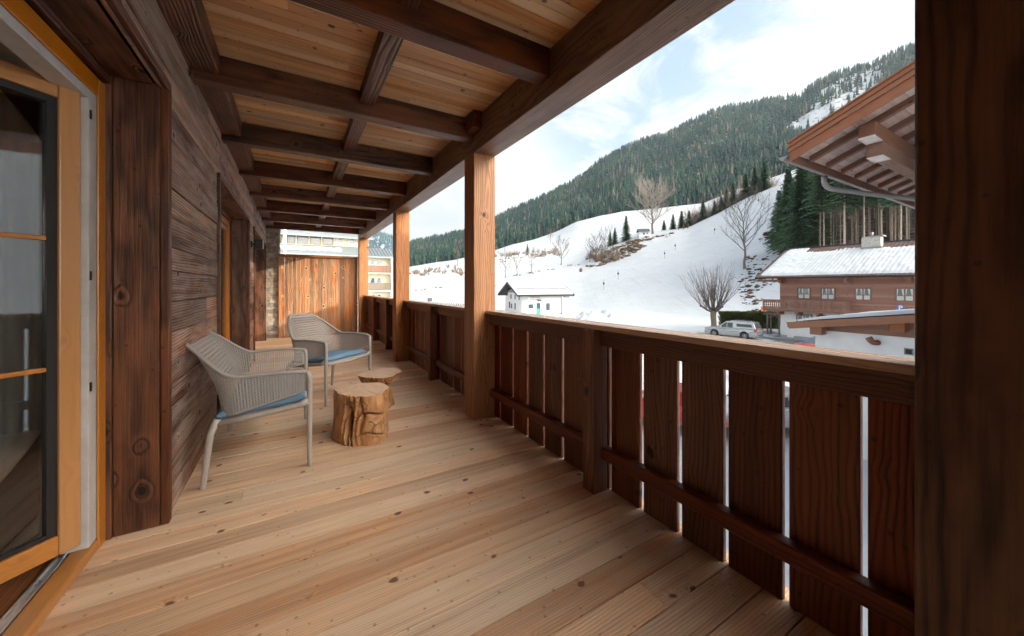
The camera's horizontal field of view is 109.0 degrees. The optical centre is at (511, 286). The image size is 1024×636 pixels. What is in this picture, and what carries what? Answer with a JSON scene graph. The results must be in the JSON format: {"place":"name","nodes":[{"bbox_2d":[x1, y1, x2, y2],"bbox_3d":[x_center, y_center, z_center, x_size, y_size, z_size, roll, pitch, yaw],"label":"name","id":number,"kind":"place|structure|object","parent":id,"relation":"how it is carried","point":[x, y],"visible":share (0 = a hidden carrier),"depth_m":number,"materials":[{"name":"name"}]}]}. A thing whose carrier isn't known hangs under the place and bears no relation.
{"place":"outdoors","nodes":[
{"label":"outdoors","id":0,"kind":"place"},
{"bbox_2d":[280,229,392,322],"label":"apartment house","id":1,"kind":"structure","parent":0,"point":[380,271],"depth_m":61.65,"materials":[{"name":"paint"}]},
{"bbox_2d":[286,235,295,243],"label":"window","id":2,"kind":"structure","parent":1,"relation":"in","point":[289,238],"depth_m":59.36,"materials":[{"name":"grey glass"}]},
{"bbox_2d":[297,235,308,243],"bbox_3d":[-34.463,-7.650,60.197,1.640,1.340,0.050,0,0,-31],"label":"window","id":3,"kind":"structure","parent":1,"relation":"in","point":[300,239],"depth_m":60.18,"materials":[{"name":"grey glass"}]},
{"bbox_2d":[310,236,320,244],"bbox_3d":[-32.872,-7.650,61.141,1.640,1.340,0.050,0,0,-31],"label":"window","id":4,"kind":"structure","parent":1,"relation":"in","point":[314,240],"depth_m":61.14,"materials":[{"name":"grey glass"}]},
{"bbox_2d":[322,237,332,244],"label":"window","id":5,"kind":"structure","parent":1,"relation":"in","point":[325,240],"depth_m":62.06,"materials":[{"name":"grey glass"}]},
{"bbox_2d":[335,238,344,245],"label":"window","id":6,"kind":"structure","parent":1,"relation":"in","point":[338,241],"depth_m":63.03,"materials":[{"name":"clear glass"}]},
{"bbox_2d":[346,238,356,246],"bbox_3d":[-28.100,-7.650,63.975,1.640,1.340,0.050,0,0,-31],"label":"window","id":7,"kind":"structure","parent":1,"relation":"in","point":[349,242],"depth_m":63.99,"materials":[{"name":"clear glass"}]},
{"bbox_2d":[369,277,381,282],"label":"window","id":8,"kind":"structure","parent":1,"relation":"in","point":[371,280],"depth_m":62.79,"materials":[{"name":"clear glass"}]},
{"bbox_2d":[369,259,381,265],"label":"window","id":9,"kind":"structure","parent":1,"relation":"in","point":[371,261],"depth_m":62.79,"materials":[{"name":"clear glass"}]},
{"bbox_2d":[283,234,392,252],"bbox_3d":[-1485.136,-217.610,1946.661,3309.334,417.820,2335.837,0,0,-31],"label":"mountain","id":10,"kind":"structure","parent":0,"point":[383,246],"depth_m":2312.97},
{"bbox_2d":[282,231,392,248],"bbox_3d":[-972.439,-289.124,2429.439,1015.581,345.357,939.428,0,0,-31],"label":"forest","id":11,"kind":"object","parent":10,"relation":"on","point":[384,237],"visible":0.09,"depth_m":2341.90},
{"bbox_2d":[64,302,867,635],"bbox_3d":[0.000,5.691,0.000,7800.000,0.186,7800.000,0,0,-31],"label":"snow ground","id":12,"kind":"structure","parent":0,"point":[684,322],"depth_m":24.40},
{"bbox_2d":[498,281,574,314],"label":"ski hut","id":13,"kind":"object","parent":12,"relation":"on","point":[538,297],"visible":1,"depth_m":73.35,"materials":[{"name":"paint"}]},
{"bbox_2d":[536,303,540,314],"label":"door","id":14,"kind":"structure","parent":13,"relation":"in","point":[538,305],"depth_m":72.22,"materials":[{"name":"teal glass"}]},
{"bbox_2d":[572,309,637,321],"bbox_3d":[15.200,4.904,61.976,15.000,2.152,7.000,0,0,-31],"label":"snow pile","id":15,"kind":"object","parent":12,"relation":"on","point":[598,315],"visible":0.78,"depth_m":60.38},
{"bbox_2d":[642,383,727,426],"bbox_3d":[6.384,4.787,14.980,4.202,1.495,2.140,0,0,29],"label":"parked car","id":16,"kind":"object","parent":12,"relation":"on","point":[680,405],"visible":0.02,"depth_m":14.08,"materials":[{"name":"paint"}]},
{"bbox_2d":[675,262,748,325],"bbox_3d":[23.123,1.335,43.288,7.753,9.329,6.483,0,0,-31],"label":"pollarded tree","id":17,"kind":"object","parent":12,"relation":"on","point":[713,310],"visible":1,"depth_m":43.45,"materials":[{"name":"grey plant"}]},
{"bbox_2d":[717,310,780,328],"bbox_3d":[32.179,4.442,49.726,7.535,2.530,1.854,0,0,16],"label":"hedge","id":18,"kind":"object","parent":12,"relation":"on","point":[747,315],"visible":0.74,"depth_m":49.17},
{"bbox_2d":[726,385,788,427],"bbox_3d":[9.834,4.787,14.430,4.202,1.495,2.140,0,0,-1],"label":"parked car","id":19,"kind":"object","parent":12,"relation":"on","point":[786,406],"visible":0.01,"depth_m":13.64,"materials":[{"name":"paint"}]},
{"bbox_2d":[762,313,780,334],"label":"garden arch","id":20,"kind":"structure","parent":12,"relation":"on","point":[774,314],"depth_m":42.37,"materials":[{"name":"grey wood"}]},
{"bbox_2d":[755,232,914,339],"bbox_3d":[37.805,0.468,34.484,14.375,11.665,20.700,0,0,-31],"label":"chalet","id":21,"kind":"object","parent":12,"relation":"on","point":[872,273],"visible":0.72,"depth_m":35.27,"materials":[{"name":"brown wood"}]},
{"bbox_2d":[797,288,810,298],"bbox_3d":[29.697,0.720,37.171,0.050,1.160,1.140,0,0,-31],"label":"window","id":22,"kind":"structure","parent":21,"relation":"in","point":[802,293],"depth_m":37.16,"materials":[{"name":"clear glass"}]},
{"bbox_2d":[796,314,812,321],"bbox_3d":[29.750,3.350,37.202,0.050,0.990,1.390,0,0,-31],"label":"window","id":23,"kind":"structure","parent":21,"relation":"in","point":[804,315],"depth_m":37.26,"materials":[{"name":"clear glass"}]},
{"bbox_2d":[820,288,834,299],"bbox_3d":[30.688,0.720,35.503,0.050,1.160,1.140,0,0,-31],"label":"window","id":24,"kind":"structure","parent":21,"relation":"in","point":[825,293],"depth_m":35.52,"materials":[{"name":"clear glass"}]},
{"bbox_2d":[855,288,871,300],"bbox_3d":[31.995,0.720,33.302,0.050,1.160,1.160,0,0,-31],"label":"window","id":25,"kind":"structure","parent":21,"relation":"in","point":[864,294],"depth_m":33.28,"materials":[{"name":"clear glass"}]},
{"bbox_2d":[895,288,914,301],"bbox_3d":[33.348,0.720,31.023,0.050,1.160,1.190,0,0,-31],"label":"window","id":26,"kind":"structure","parent":21,"relation":"in","point":[901,294],"depth_m":30.99,"materials":[{"name":"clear glass"}]},
{"bbox_2d":[778,60,914,208],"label":"roof","id":27,"kind":"structure","parent":12,"relation":"on","point":[868,137],"depth_m":7.56,"materials":[{"name":"brown wood"}]},
{"bbox_2d":[786,309,914,460],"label":"outbuilding","id":28,"kind":"structure","parent":12,"relation":"on","point":[890,332],"depth_m":11.90,"materials":[{"name":"metal"}]},
{"bbox_2d":[409,183,783,321],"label":"ski slope","id":29,"kind":"structure","parent":0,"point":[646,279],"depth_m":135.10,"materials":[{"name":"snow"}]},
{"bbox_2d":[497,248,513,277],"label":"bare tree","id":30,"kind":"object","parent":29,"relation":"on","point":[502,259],"visible":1,"depth_m":168.53,"materials":[{"name":"brown plant"}]},
{"bbox_2d":[409,244,620,275],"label":"leafless scrub","id":31,"kind":"object","parent":29,"relation":"on","point":[553,251],"visible":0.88,"depth_m":244.53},
{"bbox_2d":[415,232,673,290],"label":"grassy bank","id":32,"kind":"structure","parent":29,"relation":"on","point":[634,245],"depth_m":178.56,"materials":[{"name":"brown plant"}]},
{"bbox_2d":[552,235,568,264],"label":"bare tree","id":33,"kind":"object","parent":29,"relation":"on","point":[560,247],"visible":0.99,"depth_m":196.91,"materials":[{"name":"brown plant"}]},
{"bbox_2d":[588,229,603,259],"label":"bare tree","id":34,"kind":"object","parent":29,"relation":"on","point":[596,243],"visible":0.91,"depth_m":184.03,"materials":[{"name":"brown plant"}]},
{"bbox_2d":[599,225,612,258],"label":"bare tree","id":35,"kind":"object","parent":29,"relation":"on","point":[605,238],"visible":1,"depth_m":178.69,"materials":[{"name":"brown plant"}]},
{"bbox_2d":[607,231,612,245],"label":"spruce tree","id":36,"kind":"object","parent":29,"relation":"on","point":[609,241],"visible":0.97,"depth_m":201.08,"materials":[{"name":"green plant"}]},
{"bbox_2d":[612,228,618,244],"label":"spruce tree","id":37,"kind":"object","parent":29,"relation":"on","point":[614,240],"visible":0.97,"depth_m":199.92,"materials":[{"name":"green plant"}]},
{"bbox_2d":[619,216,631,240],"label":"spruce tree","id":38,"kind":"object","parent":29,"relation":"on","point":[626,228],"visible":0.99,"depth_m":198.82,"materials":[{"name":"green plant"}]},
{"bbox_2d":[636,229,649,236],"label":"chapel","id":39,"kind":"structure","parent":29,"relation":"on","point":[642,232],"depth_m":195.52,"materials":[{"name":"paint"}]},
{"bbox_2d":[625,173,677,233],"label":"bare tree","id":40,"kind":"object","parent":29,"relation":"on","point":[647,200],"visible":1,"depth_m":198.90,"materials":[{"name":"brown plant"}]},
{"bbox_2d":[669,214,676,229],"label":"spruce tree","id":41,"kind":"object","parent":29,"relation":"on","point":[672,223],"visible":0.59,"depth_m":211.96,"materials":[{"name":"green plant"}]},
{"bbox_2d":[676,211,686,228],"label":"spruce tree","id":42,"kind":"object","parent":29,"relation":"on","point":[681,221],"visible":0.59,"depth_m":210.10,"materials":[{"name":"green plant"}]},
{"bbox_2d":[684,210,692,227],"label":"spruce tree","id":43,"kind":"object","parent":29,"relation":"on","point":[689,220],"visible":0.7,"depth_m":208.53,"materials":[{"name":"green plant"}]},
{"bbox_2d":[695,200,708,223],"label":"spruce tree","id":44,"kind":"object","parent":29,"relation":"on","point":[701,213],"visible":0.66,"depth_m":205.19,"materials":[{"name":"green plant"}]},
{"bbox_2d":[710,201,716,216],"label":"spruce tree","id":45,"kind":"object","parent":29,"relation":"on","point":[713,212],"visible":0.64,"depth_m":202.69,"materials":[{"name":"green plant"}]},
{"bbox_2d":[717,196,724,213],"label":"spruce tree","id":46,"kind":"object","parent":29,"relation":"on","point":[719,209],"visible":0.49,"depth_m":201.06,"materials":[{"name":"green plant"}]},
{"bbox_2d":[720,189,730,211],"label":"spruce tree","id":47,"kind":"object","parent":29,"relation":"on","point":[725,199],"visible":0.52,"depth_m":199.80,"materials":[{"name":"green plant"}]},
{"bbox_2d":[676,168,784,225],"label":"spruce trees","id":48,"kind":"object","parent":29,"relation":"on","point":[695,217],"visible":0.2,"depth_m":204.04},
{"bbox_2d":[728,183,739,205],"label":"spruce tree","id":49,"kind":"object","parent":29,"relation":"on","point":[733,189],"visible":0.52,"depth_m":197.98,"materials":[{"name":"green plant"}]},
{"bbox_2d":[737,174,751,201],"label":"spruce tree","id":50,"kind":"object","parent":29,"relation":"on","point":[745,185],"visible":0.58,"depth_m":195.23,"materials":[{"name":"green plant"}]},
{"bbox_2d":[719,177,773,268],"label":"bare tree","id":51,"kind":"object","parent":29,"relation":"on","point":[743,238],"visible":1,"depth_m":98.46,"materials":[{"name":"brown plant"}]},
{"bbox_2d":[746,168,762,197],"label":"spruce tree","id":52,"kind":"object","parent":29,"relation":"on","point":[754,179],"visible":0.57,"depth_m":192.92,"materials":[{"name":"green plant"}]},
{"bbox_2d":[734,231,792,311],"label":"stony bank","id":53,"kind":"structure","parent":29,"relation":"on","point":[756,285],"depth_m":84.55,"materials":[{"name":"soil"}]},
{"bbox_2d":[757,162,772,192],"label":"spruce tree","id":54,"kind":"object","parent":29,"relation":"on","point":[764,172],"visible":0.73,"depth_m":190.52,"materials":[{"name":"green plant"}]},
{"bbox_2d":[853,182,886,234],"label":"spruce tree","id":55,"kind":"object","parent":29,"relation":"on","point":[878,225],"visible":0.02,"depth_m":70.86,"materials":[{"name":"brown plant"}]},
{"bbox_2d":[891,208,903,239],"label":"spruce tree","id":56,"kind":"object","parent":29,"relation":"on","point":[898,229],"visible":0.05,"depth_m":76.21,"materials":[{"name":"brown plant"}]},
{"bbox_2d":[902,207,912,238],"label":"spruce tree","id":57,"kind":"object","parent":29,"relation":"on","point":[906,219],"visible":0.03,"depth_m":74.29,"materials":[{"name":"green plant"}]},
{"bbox_2d":[902,208,914,238],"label":"spruce tree","id":58,"kind":"object","parent":29,"relation":"on","point":[908,212],"visible":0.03,"depth_m":69.80,"materials":[{"name":"brown plant"}]},
{"bbox_2d":[409,169,796,273],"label":"snow field","id":59,"kind":"structure","parent":0,"point":[577,233],"depth_m":381.08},
{"bbox_2d":[379,0,914,241],"label":"sky","id":60,"kind":"structure","parent":0,"point":[747,50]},
{"bbox_2d":[392,54,914,253],"bbox_3d":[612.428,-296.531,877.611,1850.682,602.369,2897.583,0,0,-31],"label":"forest mountain","id":61,"kind":"structure","parent":0,"point":[767,128],"depth_m":929.88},
{"bbox_2d":[409,142,796,266],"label":"forest edge","id":62,"kind":"object","parent":61,"relation":"on","point":[500,240],"visible":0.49,"depth_m":504.61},
{"bbox_2d":[409,41,914,262],"bbox_3d":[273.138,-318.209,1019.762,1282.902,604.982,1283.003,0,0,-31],"label":"conifer forest","id":63,"kind":"object","parent":61,"relation":"on","point":[714,159],"visible":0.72,"depth_m":873.55,"materials":[{"name":"plant"}]},
{"bbox_2d":[787,64,881,129],"bbox_3d":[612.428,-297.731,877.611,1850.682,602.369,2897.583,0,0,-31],"label":"mountain clearing","id":64,"kind":"structure","parent":61,"relation":"attached to","point":[819,112],"depth_m":781.34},
{"bbox_2d":[700,330,802,343],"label":"road","id":65,"kind":"structure","parent":0,"point":[774,336],"depth_m":38.75,"materials":[{"name":"asphalt"}]},
{"bbox_2d":[704,319,762,338],"bbox_3d":[23.855,4.576,39.538,2.200,1.917,5.302,0,0,-39],"label":"station wagon","id":66,"kind":"object","parent":65,"relation":"on","point":[748,329],"visible":0.98,"depth_m":38.40,"materials":[{"name":"silver metal"}]},
{"bbox_2d":[795,336,814,343],"bbox_3d":[24.567,4.787,28.969,4.202,1.495,2.140,0,0,-1],"label":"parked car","id":67,"kind":"object","parent":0,"point":[811,340],"visible":0.03,"depth_m":29.35,"materials":[{"name":"paint"}]},
{"bbox_2d":[792,177,914,244],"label":"forest floor","id":68,"kind":"structure","parent":0,"point":[885,238],"depth_m":93.61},
{"bbox_2d":[764,190,782,248],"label":"spruce tree","id":69,"kind":"object","parent":68,"relation":"on","point":[772,220],"visible":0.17,"depth_m":102.06,"materials":[{"name":"green plant"}]},
{"bbox_2d":[762,169,801,253],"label":"spruce tree","id":70,"kind":"object","parent":68,"relation":"on","point":[788,179],"visible":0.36,"depth_m":94.41,"materials":[{"name":"green plant"}]},
{"bbox_2d":[772,167,830,254],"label":"spruce tree","id":71,"kind":"object","parent":68,"relation":"on","point":[799,185],"visible":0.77,"depth_m":87.56,"materials":[{"name":"green plant"}]},
{"bbox_2d":[793,172,838,247],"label":"spruce tree","id":72,"kind":"object","parent":68,"relation":"on","point":[827,231],"visible":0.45,"depth_m":85.46,"materials":[{"name":"green plant"}]},
{"bbox_2d":[799,171,843,245],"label":"spruce tree","id":73,"kind":"object","parent":68,"relation":"on","point":[819,198],"visible":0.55,"depth_m":78.62,"materials":[{"name":"green plant"}]},
{"bbox_2d":[806,176,837,245],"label":"spruce tree","id":74,"kind":"object","parent":68,"relation":"on","point":[823,224],"visible":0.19,"depth_m":79.07,"materials":[{"name":"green plant"}]},
{"bbox_2d":[816,188,831,244],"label":"spruce tree","id":75,"kind":"object","parent":68,"relation":"on","point":[830,224],"visible":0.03,"depth_m":84.28,"materials":[{"name":"brown plant"}]},
{"bbox_2d":[825,178,839,244],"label":"spruce tree","id":76,"kind":"object","parent":68,"relation":"on","point":[833,220],"visible":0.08,"depth_m":78.75,"materials":[{"name":"brown plant"}]},
{"bbox_2d":[820,179,854,243],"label":"spruce tree","id":77,"kind":"object","parent":68,"relation":"on","point":[838,209],"visible":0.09,"depth_m":76.94,"materials":[{"name":"brown plant"}]},
{"bbox_2d":[820,179,869,243],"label":"spruce tree","id":78,"kind":"object","parent":68,"relation":"on","point":[839,194],"visible":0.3,"depth_m":74.54,"materials":[{"name":"green plant"}]},
{"bbox_2d":[830,196,876,242],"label":"spruce tree","id":79,"kind":"object","parent":68,"relation":"on","point":[852,218],"visible":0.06,"depth_m":77.62,"materials":[{"name":"brown plant"}]},
{"bbox_2d":[833,187,879,242],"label":"spruce tree","id":80,"kind":"object","parent":68,"relation":"on","point":[854,208],"visible":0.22,"depth_m":74.46,"materials":[{"name":"green plant"}]},
{"bbox_2d":[845,180,871,241],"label":"spruce tree","id":81,"kind":"object","parent":68,"relation":"on","point":[864,209],"visible":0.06,"depth_m":72.49,"materials":[{"name":"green plant"}]},
{"bbox_2d":[845,196,877,242],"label":"spruce tree","id":82,"kind":"object","parent":68,"relation":"on","point":[858,225],"visible":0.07,"depth_m":80.29,"materials":[{"name":"brown plant"}]},
{"bbox_2d":[862,198,874,235],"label":"spruce tree","id":83,"kind":"object","parent":68,"relation":"on","point":[869,213],"visible":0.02,"depth_m":76.08,"materials":[{"name":"brown plant"}]},
{"bbox_2d":[865,197,889,234],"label":"spruce tree","id":84,"kind":"object","parent":68,"relation":"on","point":[880,218],"visible":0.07,"depth_m":72.67,"materials":[{"name":"brown plant"}]},
{"bbox_2d":[863,197,899,240],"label":"spruce tree","id":85,"kind":"object","parent":68,"relation":"on","point":[883,201],"visible":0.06,"depth_m":70.05,"materials":[{"name":"brown plant"}]},
{"bbox_2d":[873,197,893,239],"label":"spruce tree","id":86,"kind":"object","parent":68,"relation":"on","point":[891,221],"visible":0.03,"depth_m":77.48,"materials":[{"name":"brown plant"}]},
{"bbox_2d":[869,198,909,239],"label":"spruce tree","id":87,"kind":"object","parent":68,"relation":"on","point":[895,205],"visible":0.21,"depth_m":69.09,"materials":[{"name":"green plant"}]},
{"bbox_2d":[896,205,907,239],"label":"spruce tree","id":88,"kind":"object","parent":68,"relation":"on","point":[901,226],"visible":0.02,"depth_m":68.82,"materials":[{"name":"brown plant"}]},
{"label":"floor slab","id":89,"kind":"structure","parent":0,"visible":0},
{"bbox_2d":[0,42,64,618],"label":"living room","id":90,"kind":"object","parent":89,"relation":"on","point":[12,590],"depth_m":1.60,"materials":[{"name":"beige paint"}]},
{"bbox_2d":[0,96,41,476],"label":"curtain","id":91,"kind":"object","parent":90,"relation":"hanging from","point":[20,277],"visible":0.34,"depth_m":2.02,"materials":[{"name":"fabric"}]},
{"bbox_2d":[33,334,835,635],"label":"balcony floor","id":92,"kind":"structure","parent":89,"relation":"on","point":[438,512],"depth_m":1.80,"materials":[{"name":"wood"}]},
{"bbox_2d":[24,0,266,540],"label":"chalet wall","id":93,"kind":"structure","parent":92,"relation":"on","point":[175,187],"depth_m":1.97,"materials":[{"name":"wood"}]},
{"bbox_2d":[0,0,104,635],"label":"terrace door","id":94,"kind":"structure","parent":93,"relation":"attached to","point":[52,491],"depth_m":1.63,"materials":[{"name":"brown wood"}]},
{"bbox_2d":[221,214,229,349],"bbox_3d":[-3.730,0.150,4.245,0.420,2.300,2.490,0,0,-31],"label":"terrace door","id":95,"kind":"structure","parent":93,"relation":"attached to","point":[225,277],"depth_m":5.24,"materials":[{"name":"brown wood"}]},
{"bbox_2d":[221,222,226,343],"bbox_3d":[-3.873,0.190,4.818,0.050,2.100,1.126,0,0,-31],"label":"door leaf","id":96,"kind":"structure","parent":95,"relation":"in","point":[223,228],"depth_m":5.15,"materials":[{"name":"brown wood"}]},
{"bbox_2d":[251,239,263,248],"bbox_3d":[-4.157,-0.685,5.963,0.164,0.150,0.120,0,0,-31],"label":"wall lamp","id":97,"kind":"object","parent":93,"relation":"attached to","point":[258,243],"visible":1,"depth_m":5.92,"materials":[{"name":"black metal"}]},
{"bbox_2d":[156,0,734,238],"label":"balcony ceiling","id":98,"kind":"structure","parent":93,"relation":"attached to","point":[365,119],"depth_m":2.70,"materials":[{"name":"brown wood"}]},
{"bbox_2d":[186,330,312,490],"bbox_3d":[-2.064,0.822,2.927,0.780,0.966,1.160,0,0,-31],"label":"armchair","id":99,"kind":"object","parent":92,"relation":"on","point":[246,396],"visible":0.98,"depth_m":2.59,"materials":[{"name":"wicker"}]},
{"bbox_2d":[266,228,280,338],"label":"stone pillar","id":100,"kind":"structure","parent":92,"relation":"on","point":[273,242],"depth_m":9.15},
{"bbox_2d":[279,254,357,337],"bbox_3d":[-5.072,0.242,9.651,1.842,2.115,0.105,0,0,-31],"label":"privacy screen","id":101,"kind":"object","parent":92,"relation":"on","point":[329,289],"visible":0.76,"depth_m":9.66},
{"bbox_2d":[286,313,370,406],"bbox_3d":[-2.260,0.822,4.404,0.780,0.966,0.760,0,0,18],"label":"armchair","id":102,"kind":"object","parent":92,"relation":"on","point":[324,355],"visible":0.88,"depth_m":4.42,"materials":[{"name":"wicker"}]},
{"bbox_2d":[332,382,388,446],"bbox_3d":[-1.299,1.097,3.169,0.462,0.407,0.510,0,0,-31],"label":"stump table","id":103,"kind":"object","parent":92,"relation":"on","point":[360,418],"visible":1,"depth_m":3.01,"materials":[{"name":"brown wood"}]},
{"bbox_2d":[358,238,367,333],"bbox_3d":[-4.088,0.001,10.034,0.233,2.599,0.230,0,0,-31],"label":"balcony post","id":104,"kind":"object","parent":92,"relation":"on","point":[362,282],"visible":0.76,"depth_m":9.93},
{"bbox_2d":[364,295,392,349],"bbox_3d":[-2.962,0.840,8.293,0.175,1.200,4.110,0,0,-31],"label":"balcony railing","id":105,"kind":"object","parent":92,"relation":"on","point":[379,325],"visible":0.48,"depth_m":8.43,"materials":[{"name":"brown wood"}]},
{"bbox_2d":[358,367,400,408],"bbox_3d":[-1.413,1.117,3.935,0.458,0.366,0.484,0,0,-31],"label":"stump table","id":106,"kind":"object","parent":92,"relation":"on","point":[388,376],"visible":0.56,"depth_m":3.90,"materials":[{"name":"brown wood"}]},
{"bbox_2d":[393,211,408,361],"bbox_3d":[-1.954,0.001,6.440,0.233,2.599,0.230,0,0,-31],"label":"balcony post","id":107,"kind":"object","parent":92,"relation":"on","point":[400,280],"visible":1,"depth_m":6.34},
{"bbox_2d":[403,300,463,394],"bbox_3d":[-1.086,0.840,5.134,0.175,1.200,3.122,0,0,-31],"label":"balcony railing","id":108,"kind":"object","parent":92,"relation":"on","point":[435,347],"visible":0.56,"depth_m":5.04,"materials":[{"name":"brown wood"}]},
{"bbox_2d":[464,153,494,419],"bbox_3d":[-0.329,0.001,3.703,0.233,2.599,0.235,0,0,-31],"label":"balcony post","id":109,"kind":"object","parent":92,"relation":"on","point":[479,274],"visible":1,"depth_m":3.61,"materials":[{"name":"wood"}]},
{"bbox_2d":[486,310,914,635],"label":"balcony railing","id":110,"kind":"object","parent":92,"relation":"on","point":[568,390],"visible":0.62,"depth_m":1.60,"materials":[{"name":"brown wood"}]},
{"bbox_2d":[915,0,1023,635],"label":"balcony post","id":111,"kind":"object","parent":92,"relation":"on","point":[969,317],"visible":1,"depth_m":0.94,"materials":[{"name":"wood"}]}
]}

